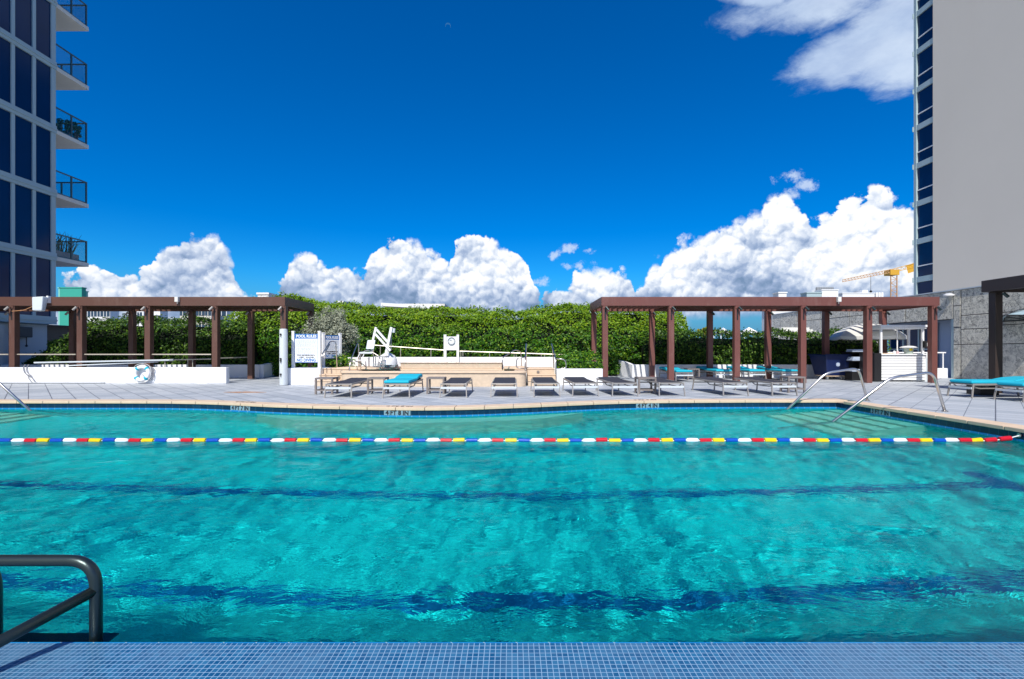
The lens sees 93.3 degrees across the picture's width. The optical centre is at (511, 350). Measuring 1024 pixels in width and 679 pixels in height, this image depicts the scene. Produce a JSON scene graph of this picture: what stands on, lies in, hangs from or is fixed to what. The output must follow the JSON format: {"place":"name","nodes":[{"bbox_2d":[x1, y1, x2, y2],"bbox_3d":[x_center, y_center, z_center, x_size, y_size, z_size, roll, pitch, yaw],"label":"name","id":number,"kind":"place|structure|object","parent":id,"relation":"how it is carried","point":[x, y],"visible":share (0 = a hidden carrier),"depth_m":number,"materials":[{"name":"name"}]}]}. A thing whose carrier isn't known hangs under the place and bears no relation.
{"place":"outdoors","nodes":[
{"label":"outdoors","id":0,"kind":"place"},
{"bbox_2d":[87,311,118,327],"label":"apartment house","id":1,"kind":"structure","parent":0,"point":[101,314],"depth_m":109.95,"materials":[{"name":"white"}]},
{"bbox_2d":[180,311,211,326],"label":"apartment house","id":2,"kind":"structure","parent":0,"point":[206,313],"depth_m":89.95,"materials":[{"name":"white"}]},
{"bbox_2d":[381,303,448,316],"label":"flat roof house","id":3,"kind":"structure","parent":0,"point":[396,306],"depth_m":60.50,"materials":[{"name":"white"}]},
{"bbox_2d":[49,0,913,350],"label":"sky","id":4,"kind":"structure","parent":0,"point":[517,155],"materials":[{"name":"blue"}]},
{"bbox_2d":[0,408,1023,641],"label":"pool water","id":5,"kind":"structure","parent":0,"point":[517,541],"depth_m":3.75,"materials":[{"name":"liquid"}]},
{"bbox_2d":[0,433,1021,441],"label":"lane rope","id":6,"kind":"object","parent":5,"relation":"on","point":[1001,438],"visible":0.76,"depth_m":7.29,"materials":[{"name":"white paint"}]},
{"bbox_2d":[0,376,1023,424],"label":"pool deck","id":7,"kind":"structure","parent":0,"point":[1006,406],"depth_m":12.98,"materials":[{"name":"concrete"}]},
{"bbox_2d":[0,367,228,383],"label":"wall","id":8,"kind":"structure","parent":7,"relation":"on","point":[174,375],"depth_m":17.22,"materials":[{"name":"paint"}]},
{"bbox_2d":[34,359,173,362],"bbox_3d":[-14.598,0.394,17.300,4.985,0.164,0.076,0,0,0],"label":"pool pole","id":9,"kind":"object","parent":8,"relation":"on","point":[106,361],"visible":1,"depth_m":17.28,"materials":[{"name":"grey metal"}]},
{"bbox_2d":[1,365,259,377],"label":"wall","id":10,"kind":"structure","parent":7,"relation":"on","point":[237,371],"depth_m":20.85,"materials":[{"name":"paint"}]},
{"bbox_2d":[131,364,150,382],"bbox_3d":[-13.094,0.817,17.100,0.684,0.678,0.196,0,0,0],"label":"life ring","id":11,"kind":"object","parent":7,"relation":"on","point":[145,377],"visible":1,"depth_m":17.05,"materials":[{"name":"white paint"}]},
{"bbox_2d":[21,313,265,364],"bbox_3d":[-16.437,-0.295,22.079,10.104,3.019,2.730,0,0,0],"label":"hedge","id":12,"kind":"object","parent":7,"relation":"on","point":[108,336],"visible":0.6,"depth_m":21.29,"materials":[{"name":"green plant"}]},
{"bbox_2d":[0,297,313,378],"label":"pergola","id":13,"kind":"object","parent":7,"relation":"on","point":[77,308],"visible":0.81,"depth_m":17.58,"materials":[{"name":"brown paint"}]},
{"bbox_2d":[12,296,50,311],"bbox_3d":[-17.352,-1.671,17.308,1.391,0.566,0.385,0,0,0],"label":"speaker","id":14,"kind":"object","parent":13,"relation":"attached to","point":[39,303],"visible":1,"depth_m":17.18},
{"bbox_2d":[260,362,273,377],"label":"wall","id":15,"kind":"structure","parent":7,"relation":"on","point":[265,369],"depth_m":21.22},
{"bbox_2d":[279,329,287,385],"bbox_3d":[-7.724,0.232,16.346,0.300,1.914,0.309,0,0,0],"label":"shower post","id":16,"kind":"object","parent":7,"relation":"on","point":[283,357],"visible":0.98,"depth_m":16.25,"materials":[{"name":"white metal"}]},
{"bbox_2d":[288,367,331,384],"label":"wall","id":17,"kind":"structure","parent":7,"relation":"on","point":[302,375],"depth_m":16.55,"materials":[{"name":"paint"}]},
{"bbox_2d":[291,331,321,367],"bbox_3d":[-7.141,-0.025,16.800,1.016,1.280,0.106,0,0,0],"label":"pool rules sign","id":18,"kind":"object","parent":17,"relation":"on","point":[306,348],"visible":1,"depth_m":16.78,"materials":[{"name":"white paint"}]},
{"bbox_2d":[321,333,341,366],"bbox_3d":[-6.671,-0.005,17.900,0.106,1.270,0.836,0,0,32],"label":"pool rules sign","id":19,"kind":"object","parent":17,"relation":"on","point":[331,349],"visible":0.86,"depth_m":17.84,"materials":[{"name":"white paint"}]},
{"bbox_2d":[315,377,338,393],"bbox_3d":[-5.057,0.964,13.200,0.490,0.448,0.440,0,0,0],"label":"side table","id":20,"kind":"object","parent":7,"relation":"on","point":[321,389],"visible":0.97,"depth_m":13.09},
{"bbox_2d":[296,305,361,363],"bbox_3d":[-7.181,-0.281,19.011,2.416,2.977,1.646,0,0,0],"label":"silver bush","id":21,"kind":"object","parent":7,"relation":"on","point":[334,322],"visible":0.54,"depth_m":18.75,"materials":[{"name":"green plant"}]},
{"bbox_2d":[314,367,348,385],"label":"spa steps","id":22,"kind":"structure","parent":7,"relation":"on","point":[332,372],"depth_m":16.40,"materials":[{"name":"stone"}]},
{"bbox_2d":[311,352,356,366],"bbox_3d":[-6.553,0.597,18.172,1.779,1.067,1.268,0,0,0],"label":"ground shrub","id":23,"kind":"object","parent":7,"relation":"on","point":[339,364],"visible":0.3,"depth_m":17.90,"materials":[{"name":"green plant"}]},
{"bbox_2d":[324,378,370,397],"bbox_3d":[-4.331,0.993,12.992,0.696,0.399,1.957,0,0,0],"label":"sun lounger","id":24,"kind":"object","parent":7,"relation":"on","point":[350,382],"visible":0.91,"depth_m":12.55,"materials":[{"name":"grey"}]},
{"bbox_2d":[367,377,388,393],"bbox_3d":[-3.653,0.964,13.200,0.490,0.448,0.440,0,0,0],"label":"side table","id":25,"kind":"object","parent":7,"relation":"on","point":[372,389],"visible":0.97,"depth_m":13.09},
{"bbox_2d":[382,378,423,397],"bbox_3d":[-2.885,0.993,12.992,0.696,0.399,1.957,0,0,0],"label":"sun lounger","id":26,"kind":"object","parent":7,"relation":"on","point":[407,384],"visible":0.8,"depth_m":12.07,"materials":[{"name":"grey"}]},
{"bbox_2d":[384,374,422,382],"bbox_3d":[-2.885,0.753,13.000,0.620,0.157,1.900,0,0,0],"label":"lounger cushion","id":27,"kind":"object","parent":26,"relation":"on","point":[404,378],"visible":1,"depth_m":12.85,"materials":[{"name":"teal fabric"}]},
{"bbox_2d":[337,362,526,386],"bbox_3d":[-2.825,0.827,17.080,6.650,0.723,2.740,0,0,0],"label":"spa","id":28,"kind":"object","parent":7,"relation":"on","point":[482,374],"visible":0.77,"depth_m":15.75,"materials":[{"name":"stone"}]},
{"bbox_2d":[356,327,397,366],"bbox_3d":[-4.773,-0.108,17.164,1.572,1.423,0.819,0,0,-32],"label":"pool lift","id":29,"kind":"object","parent":28,"relation":"on","point":[390,359],"visible":0.98,"depth_m":17.06,"materials":[{"name":"white paint"}]},
{"bbox_2d":[444,335,458,361],"bbox_3d":[-2.305,-0.041,18.407,0.580,1.099,0.105,0,0,0],"label":"clock stand","id":30,"kind":"object","parent":28,"relation":"on","point":[451,343],"visible":0.96,"depth_m":18.37,"materials":[{"name":"white paint"}]},
{"bbox_2d":[426,377,446,393],"bbox_3d":[-2.075,0.964,13.300,0.490,0.448,0.440,0,0,0],"label":"side table","id":31,"kind":"object","parent":7,"relation":"on","point":[429,389],"visible":0.96,"depth_m":13.09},
{"bbox_2d":[439,377,472,397],"bbox_3d":[-1.472,0.993,13.062,0.696,0.399,1.957,0,0,0],"label":"sun lounger","id":32,"kind":"object","parent":7,"relation":"on","point":[459,381],"visible":1,"depth_m":12.80,"materials":[{"name":"grey"}]},
{"bbox_2d":[222,291,691,375],"bbox_3d":[-2.231,-0.838,22.668,21.951,4.234,5.207,0,0,0],"label":"hedge","id":33,"kind":"object","parent":7,"relation":"on","point":[568,327],"visible":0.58,"depth_m":21.37,"materials":[{"name":"green plant"}]},
{"bbox_2d":[361,357,554,380],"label":"wall","id":34,"kind":"structure","parent":7,"relation":"on","point":[536,361],"depth_m":18.50,"materials":[{"name":"paint"}]},
{"bbox_2d":[490,377,517,396],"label":"sun lounger","id":35,"kind":"object","parent":7,"relation":"on","point":[504,381],"visible":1,"depth_m":12.80,"materials":[{"name":"grey"}]},
{"bbox_2d":[460,351,559,356],"bbox_3d":[0.017,0.360,19.181,4.212,0.678,0.197,0,0,3],"label":"railing","id":36,"kind":"object","parent":7,"relation":"on","point":[514,353],"visible":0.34,"depth_m":19.18,"materials":[{"name":"beige"}]},
{"bbox_2d":[0,398,1023,432],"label":"pool coping","id":37,"kind":"object","parent":7,"relation":"on","point":[981,422],"visible":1,"depth_m":10.73,"materials":[{"name":"stone"}]},
{"bbox_2d":[526,367,556,385],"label":"spa steps","id":38,"kind":"structure","parent":7,"relation":"on","point":[540,372],"depth_m":16.78,"materials":[{"name":"stone"}]},
{"bbox_2d":[530,377,560,396],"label":"sun lounger","id":39,"kind":"object","parent":7,"relation":"on","point":[543,380],"visible":1,"depth_m":13.14,"materials":[{"name":"grey"}]},
{"bbox_2d":[557,368,602,384],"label":"wall","id":40,"kind":"structure","parent":7,"relation":"on","point":[592,374],"depth_m":16.25,"materials":[{"name":"paint"}]},
{"bbox_2d":[556,347,603,368],"bbox_3d":[2.362,0.493,17.328,1.560,1.193,1.870,0,0,0],"label":"shrub","id":41,"kind":"object","parent":40,"relation":"in","point":[576,363],"visible":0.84,"depth_m":16.69,"materials":[{"name":"green plant"}]},
{"bbox_2d":[562,377,598,395],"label":"sun lounger","id":42,"kind":"object","parent":7,"relation":"on","point":[577,380],"visible":1,"depth_m":13.16,"materials":[{"name":"grey"}]},
{"bbox_2d":[596,377,638,396],"bbox_3d":[2.857,0.993,13.360,0.696,0.399,1.957,0,0,-3],"label":"sun lounger","id":43,"kind":"object","parent":7,"relation":"on","point":[613,380],"visible":1,"depth_m":13.06,"materials":[{"name":"grey"}]},
{"bbox_2d":[617,360,634,377],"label":"wall","id":44,"kind":"structure","parent":7,"relation":"on","point":[627,369],"depth_m":21.44,"materials":[{"name":"paint"}]},
{"bbox_2d":[634,377,656,393],"bbox_3d":[3.666,0.964,13.300,0.490,0.448,0.440,0,0,0],"label":"side table","id":45,"kind":"object","parent":7,"relation":"on","point":[650,389],"visible":0.96,"depth_m":13.09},
{"bbox_2d":[640,377,685,395],"bbox_3d":[4.097,0.993,13.421,0.696,0.399,1.957,0,0,-2],"label":"sun lounger","id":46,"kind":"object","parent":7,"relation":"on","point":[661,381],"visible":0.88,"depth_m":12.78,"materials":[{"name":"grey"}]},
{"bbox_2d":[692,377,748,395],"bbox_3d":[5.754,0.993,13.510,0.696,0.399,1.957,0,0,-3],"label":"sun lounger","id":47,"kind":"object","parent":7,"relation":"on","point":[714,380],"visible":1,"depth_m":13.21,"materials":[{"name":"grey"}]},
{"bbox_2d":[635,365,841,377],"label":"wall","id":48,"kind":"structure","parent":7,"relation":"on","point":[641,370],"depth_m":20.85,"materials":[{"name":"paint"}]},
{"bbox_2d":[641,323,890,364],"bbox_3d":[11.133,-0.048,21.775,10.709,2.308,1.977,0,0,0],"label":"hedge","id":49,"kind":"object","parent":7,"relation":"on","point":[690,350],"visible":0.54,"depth_m":21.27,"materials":[{"name":"green plant"}]},
{"bbox_2d":[590,297,941,382],"bbox_3d":[9.360,-0.371,18.712,12.240,3.118,2.777,0,0,0],"label":"pergola","id":50,"kind":"object","parent":7,"relation":"on","point":[867,306],"visible":0.89,"depth_m":17.52,"materials":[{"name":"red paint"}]},
{"bbox_2d":[734,377,797,395],"bbox_3d":[7.023,0.993,13.510,0.696,0.399,1.957,0,0,-3],"label":"sun lounger","id":51,"kind":"object","parent":7,"relation":"on","point":[754,380],"visible":1,"depth_m":13.21,"materials":[{"name":"grey"}]},
{"bbox_2d":[756,369,797,380],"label":"sun lounger","id":52,"kind":"object","parent":7,"relation":"on","point":[781,373],"visible":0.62,"depth_m":18.95,"materials":[{"name":"grey"}]},
{"bbox_2d":[756,366,797,371],"bbox_3d":[10.765,0.753,19.719,0.620,0.157,1.900,0,0,-2],"label":"lounger cushion","id":53,"kind":"object","parent":52,"relation":"on","point":[772,368],"visible":0.97,"depth_m":19.36,"materials":[{"name":"teal fabric"}]},
{"bbox_2d":[780,376,805,392],"bbox_3d":[7.945,0.964,13.700,0.490,0.448,0.440,0,0,0],"label":"side table","id":54,"kind":"object","parent":7,"relation":"on","point":[798,388],"visible":0.88,"depth_m":13.51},
{"bbox_2d":[787,368,869,408],"bbox_3d":[6.985,1.312,11.330,2.800,1.794,0.108,0,0,0],"label":"pool handrail","id":55,"kind":"object","parent":7,"relation":"attached to","point":[820,378],"visible":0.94,"depth_m":11.31,"materials":[{"name":"silver metal"}]},
{"bbox_2d":[808,354,851,379],"bbox_3d":[12.966,0.674,19.760,1.145,1.026,1.040,0,0,0],"label":"linen bin","id":56,"kind":"object","parent":7,"relation":"on","point":[823,364],"visible":0.98,"depth_m":19.33,"materials":[{"name":"fabric"}]},
{"bbox_2d":[842,352,873,380],"bbox_3d":[13.743,0.629,19.215,0.854,1.118,0.570,0,0,0],"label":"towel cart","id":57,"kind":"object","parent":7,"relation":"on","point":[853,376],"visible":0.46,"depth_m":19.19,"materials":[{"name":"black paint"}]},
{"bbox_2d":[830,323,906,340],"bbox_3d":[14.750,-0.002,20.100,2.540,2.377,2.540,0,0,0],"label":"parasol","id":58,"kind":"object","parent":7,"relation":"on","point":[853,332],"visible":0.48,"depth_m":19.50,"materials":[{"name":"beige fabric"}]},
{"bbox_2d":[832,372,948,421],"bbox_3d":[6.786,1.312,9.360,3.298,1.796,0.108,0,0,0],"label":"pool handrail","id":59,"kind":"object","parent":7,"relation":"attached to","point":[888,380],"visible":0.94,"depth_m":9.34,"materials":[{"name":"silver metal"}]},
{"bbox_2d":[859,325,926,381],"bbox_3d":[14.749,0.117,18.675,2.215,2.143,0.950,0,0,0],"label":"bar kiosk","id":60,"kind":"object","parent":7,"relation":"on","point":[885,366],"visible":0.84,"depth_m":18.30,"materials":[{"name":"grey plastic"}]},
{"bbox_2d":[771,286,1023,378],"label":"stone wall","id":61,"kind":"structure","parent":7,"relation":"on","point":[966,310],"depth_m":19.76,"materials":[{"name":"grey stone"}]},
{"bbox_2d":[1003,309,1023,321],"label":"iron awning","id":62,"kind":"object","parent":61,"relation":"attached to","point":[1019,312],"visible":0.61,"depth_m":17.34,"materials":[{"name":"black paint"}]},
{"bbox_2d":[889,319,953,377],"bbox_3d":[19.060,-0.160,22.500,0.880,2.700,4.400,0,0,0],"label":"entrance bay","id":63,"kind":"object","parent":7,"relation":"on","point":[946,336],"visible":0.27,"depth_m":21.72,"materials":[{"name":"blue paint"}]},
{"bbox_2d":[890,330,903,353],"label":"window","id":64,"kind":"structure","parent":63,"relation":"in","point":[893,342],"depth_m":24.02,"materials":[{"name":"blue glass"}]},
{"bbox_2d":[905,324,919,353],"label":"window","id":65,"kind":"structure","parent":63,"relation":"in","point":[914,333],"depth_m":23.01,"materials":[{"name":"blue glass"}]},
{"bbox_2d":[966,385,998,394],"bbox_3d":[12.600,1.046,12.950,0.540,0.283,0.440,0,0,0],"label":"side table","id":66,"kind":"object","parent":7,"relation":"on","point":[983,391],"visible":0.48,"depth_m":12.75,"materials":[{"name":"black paint"}]},
{"bbox_2d":[947,382,1019,397],"bbox_3d":[12.342,0.993,12.300,1.957,0.399,0.696,0,0,0],"label":"sun lounger","id":67,"kind":"object","parent":7,"relation":"on","point":[972,387],"visible":0.67,"depth_m":12.20,"materials":[{"name":"grey"}]},
{"bbox_2d":[950,376,1023,383],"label":"lounger cushion","id":68,"kind":"object","parent":67,"relation":"on","point":[994,380],"visible":0.81,"depth_m":12.14,"materials":[{"name":"teal fabric"}]},
{"bbox_2d":[981,275,1023,392],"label":"pergola","id":69,"kind":"object","parent":7,"relation":"on","point":[996,288],"visible":0.87,"depth_m":13.28,"materials":[{"name":"paint"}]},
{"bbox_2d":[993,385,1023,401],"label":"sun lounger","id":70,"kind":"object","parent":7,"relation":"on","point":[1009,390],"visible":0.96,"depth_m":11.45,"materials":[{"name":"grey"}]},
{"bbox_2d":[0,407,1023,441],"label":"waterline trim","id":71,"kind":"structure","parent":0,"point":[992,435],"depth_m":10.68,"materials":[{"name":"blue tile"}]},
{"bbox_2d":[0,402,1023,439],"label":"waterline tiles","id":72,"kind":"object","parent":71,"relation":"attached to","point":[988,430],"visible":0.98,"depth_m":10.68,"materials":[{"name":"tile"}]},
{"bbox_2d":[384,406,411,415],"bbox_3d":[-2.373,1.264,10.119,0.590,0.167,0.269,0,0,6],"label":"depth marker","id":73,"kind":"object","parent":72,"relation":"attached to","point":[395,412],"visible":1,"depth_m":9.99,"materials":[{"name":"white tile"}]},
{"bbox_2d":[838,290,882,296],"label":"office block","id":74,"kind":"structure","parent":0,"point":[862,293],"depth_m":150.00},
{"label":"ground","id":75,"kind":"structure","parent":0,"visible":0},
{"bbox_2d":[0,0,88,366],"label":"apartment tower","id":76,"kind":"structure","parent":75,"relation":"on","point":[34,77],"depth_m":22.58,"materials":[{"name":"white"}]},
{"bbox_2d":[0,250,9,312],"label":"window","id":77,"kind":"structure","parent":76,"relation":"in","point":[4,256],"depth_m":21.37,"materials":[{"name":"blue glass"}]},
{"bbox_2d":[0,179,9,242],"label":"window","id":78,"kind":"structure","parent":76,"relation":"in","point":[4,185],"depth_m":21.37,"materials":[{"name":"blue glass"}]},
{"bbox_2d":[0,108,9,172],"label":"window","id":79,"kind":"structure","parent":76,"relation":"in","point":[4,115],"depth_m":21.37,"materials":[{"name":"blue glass"}]},
{"bbox_2d":[0,37,9,102],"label":"window","id":80,"kind":"structure","parent":76,"relation":"in","point":[4,45],"depth_m":21.37,"materials":[{"name":"blue glass"}]},
{"bbox_2d":[0,0,9,32],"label":"window","id":81,"kind":"structure","parent":76,"relation":"in","point":[4,4],"depth_m":21.42,"materials":[{"name":"blue glass"}]},
{"bbox_2d":[15,253,31,314],"bbox_3d":[-22.462,-3.005,22.180,0.055,2.746,0.800,0,0,0],"label":"window","id":82,"kind":"structure","parent":76,"relation":"in","point":[23,263],"depth_m":22.21,"materials":[{"name":"blue glass"}]},
{"bbox_2d":[15,184,31,247],"bbox_3d":[-22.462,-6.125,22.180,0.055,2.746,0.800,0,0,0],"label":"window","id":83,"kind":"structure","parent":76,"relation":"in","point":[23,196],"depth_m":22.21,"materials":[{"name":"blue glass"}]},
{"bbox_2d":[15,115,31,180],"bbox_3d":[-22.462,-9.245,22.180,0.055,2.746,0.800,0,0,0],"label":"window","id":84,"kind":"structure","parent":76,"relation":"in","point":[23,128],"depth_m":22.21,"materials":[{"name":"blue glass"}]},
{"bbox_2d":[15,46,31,113],"bbox_3d":[-22.462,-12.365,22.180,0.055,2.746,0.800,0,0,0],"label":"window","id":85,"kind":"structure","parent":76,"relation":"in","point":[23,61],"depth_m":22.21,"materials":[{"name":"blue glass"}]},
{"bbox_2d":[15,0,31,46],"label":"window","id":86,"kind":"structure","parent":76,"relation":"in","point":[23,8],"depth_m":22.25,"materials":[{"name":"blue glass"}]},
{"bbox_2d":[20,327,32,346],"bbox_3d":[-22.340,-0.605,22.100,0.200,0.910,0.700,0,0,0],"label":"wall speaker","id":87,"kind":"object","parent":76,"relation":"attached to","point":[26,332],"depth_m":22.20,"materials":[{"name":"black"}]},
{"bbox_2d":[36,257,49,315],"bbox_3d":[-22.462,-3.005,23.116,0.055,2.746,0.753,0,0,0],"label":"window","id":88,"kind":"structure","parent":76,"relation":"in","point":[42,265],"depth_m":23.11,"materials":[{"name":"blue glass"}]},
{"bbox_2d":[36,191,49,251],"bbox_3d":[-22.462,-6.125,23.116,0.055,2.746,0.753,0,0,0],"label":"window","id":89,"kind":"structure","parent":76,"relation":"in","point":[42,200],"depth_m":23.11,"materials":[{"name":"blue glass"}]},
{"bbox_2d":[36,125,49,186],"bbox_3d":[-22.462,-9.245,23.116,0.055,2.746,0.753,0,0,0],"label":"window","id":90,"kind":"structure","parent":76,"relation":"in","point":[42,135],"depth_m":23.11,"materials":[{"name":"blue glass"}]},
{"bbox_2d":[36,59,49,122],"bbox_3d":[-22.462,-12.365,23.116,0.055,2.746,0.753,0,0,0],"label":"window","id":91,"kind":"structure","parent":76,"relation":"in","point":[42,70],"depth_m":23.11,"materials":[{"name":"blue glass"}]},
{"bbox_2d":[36,0,49,57],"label":"window","id":92,"kind":"structure","parent":76,"relation":"in","point":[42,6],"depth_m":23.16,"materials":[{"name":"blue glass"}]},
{"bbox_2d":[56,118,76,134],"bbox_3d":[-23.057,-11.421,24.828,1.004,1.184,0.953,0,0,16],"label":"balcony plant","id":93,"kind":"object","parent":76,"relation":"on","point":[66,130],"visible":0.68,"depth_m":24.78,"materials":[{"name":"green plant"}]},
{"bbox_2d":[56,230,80,259],"bbox_3d":[-22.867,-5.344,24.727,0.873,1.449,1.662,0,0,0],"label":"plant","id":94,"kind":"object","parent":76,"relation":"on","point":[66,253],"visible":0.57,"depth_m":24.73,"materials":[{"name":"green plant"}]},
{"bbox_2d":[59,287,86,325],"bbox_3d":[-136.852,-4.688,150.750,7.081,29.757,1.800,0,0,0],"label":"office block","id":95,"kind":"structure","parent":75,"relation":"on","point":[72,292],"depth_m":150.00,"materials":[{"name":"teal paint"}]},
{"bbox_2d":[800,287,833,296],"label":"office block","id":96,"kind":"structure","parent":75,"relation":"on","point":[811,294],"depth_m":140.00,"materials":[{"name":"paint"}]},
{"bbox_2d":[814,289,838,296],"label":"office block","id":97,"kind":"structure","parent":75,"relation":"on","point":[829,293],"depth_m":140.00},
{"bbox_2d":[842,263,913,296],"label":"tower crane","id":98,"kind":"object","parent":75,"relation":"on","point":[895,271],"visible":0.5,"depth_m":169.93,"materials":[{"name":"yellow"}]},
{"bbox_2d":[912,0,1023,294],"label":"pale tower","id":99,"kind":"structure","parent":75,"relation":"on","point":[968,131],"depth_m":35.03,"materials":[{"name":"beige"}]},
{"bbox_2d":[917,241,932,276],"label":"window","id":100,"kind":"structure","parent":99,"relation":"in","point":[925,250],"depth_m":38.78,"materials":[{"name":"blue glass"}]},
{"bbox_2d":[917,202,932,238],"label":"window","id":101,"kind":"structure","parent":99,"relation":"in","point":[925,212],"depth_m":38.78,"materials":[{"name":"blue glass"}]},
{"bbox_2d":[917,162,932,200],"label":"window","id":102,"kind":"structure","parent":99,"relation":"in","point":[925,173],"depth_m":38.78,"materials":[{"name":"blue glass"}]},
{"bbox_2d":[917,123,932,161],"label":"window","id":103,"kind":"structure","parent":99,"relation":"in","point":[925,135],"depth_m":38.78,"materials":[{"name":"blue glass"}]},
{"bbox_2d":[917,84,932,123],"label":"window","id":104,"kind":"structure","parent":99,"relation":"in","point":[925,97],"depth_m":38.78,"materials":[{"name":"blue glass"}]},
{"bbox_2d":[917,44,932,85],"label":"window","id":105,"kind":"structure","parent":99,"relation":"in","point":[925,58],"depth_m":38.78,"materials":[{"name":"blue glass"}]},
{"bbox_2d":[917,5,932,47],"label":"window","id":106,"kind":"structure","parent":99,"relation":"in","point":[925,20],"depth_m":38.78,"materials":[{"name":"blue glass"}]},
{"bbox_2d":[918,280,932,293],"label":"window","id":107,"kind":"structure","parent":99,"relation":"in","point":[926,286],"depth_m":38.78,"materials":[{"name":"blue glass"}]},
{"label":"pool basin","id":108,"kind":"structure","parent":0,"visible":0},
{"bbox_2d":[0,572,2,632],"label":"entry rail","id":109,"kind":"object","parent":108,"relation":"on","point":[1,605],"visible":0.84,"depth_m":2.36,"materials":[{"name":"grey metal"}]},
{"bbox_2d":[0,555,102,647],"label":"entry rail","id":110,"kind":"object","parent":108,"relation":"on","point":[93,592],"visible":1,"depth_m":2.27,"materials":[{"name":"grey metal"}]},
{"bbox_2d":[0,643,1023,678],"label":"mosaic ledge","id":111,"kind":"object","parent":108,"relation":"on","point":[511,660],"visible":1,"depth_m":2.12,"materials":[{"name":"tile"}]},
{"bbox_2d":[10,642,1023,642],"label":"ledge trim","id":112,"kind":"structure","parent":111,"relation":"attached to","point":[516,642],"depth_m":2.26,"materials":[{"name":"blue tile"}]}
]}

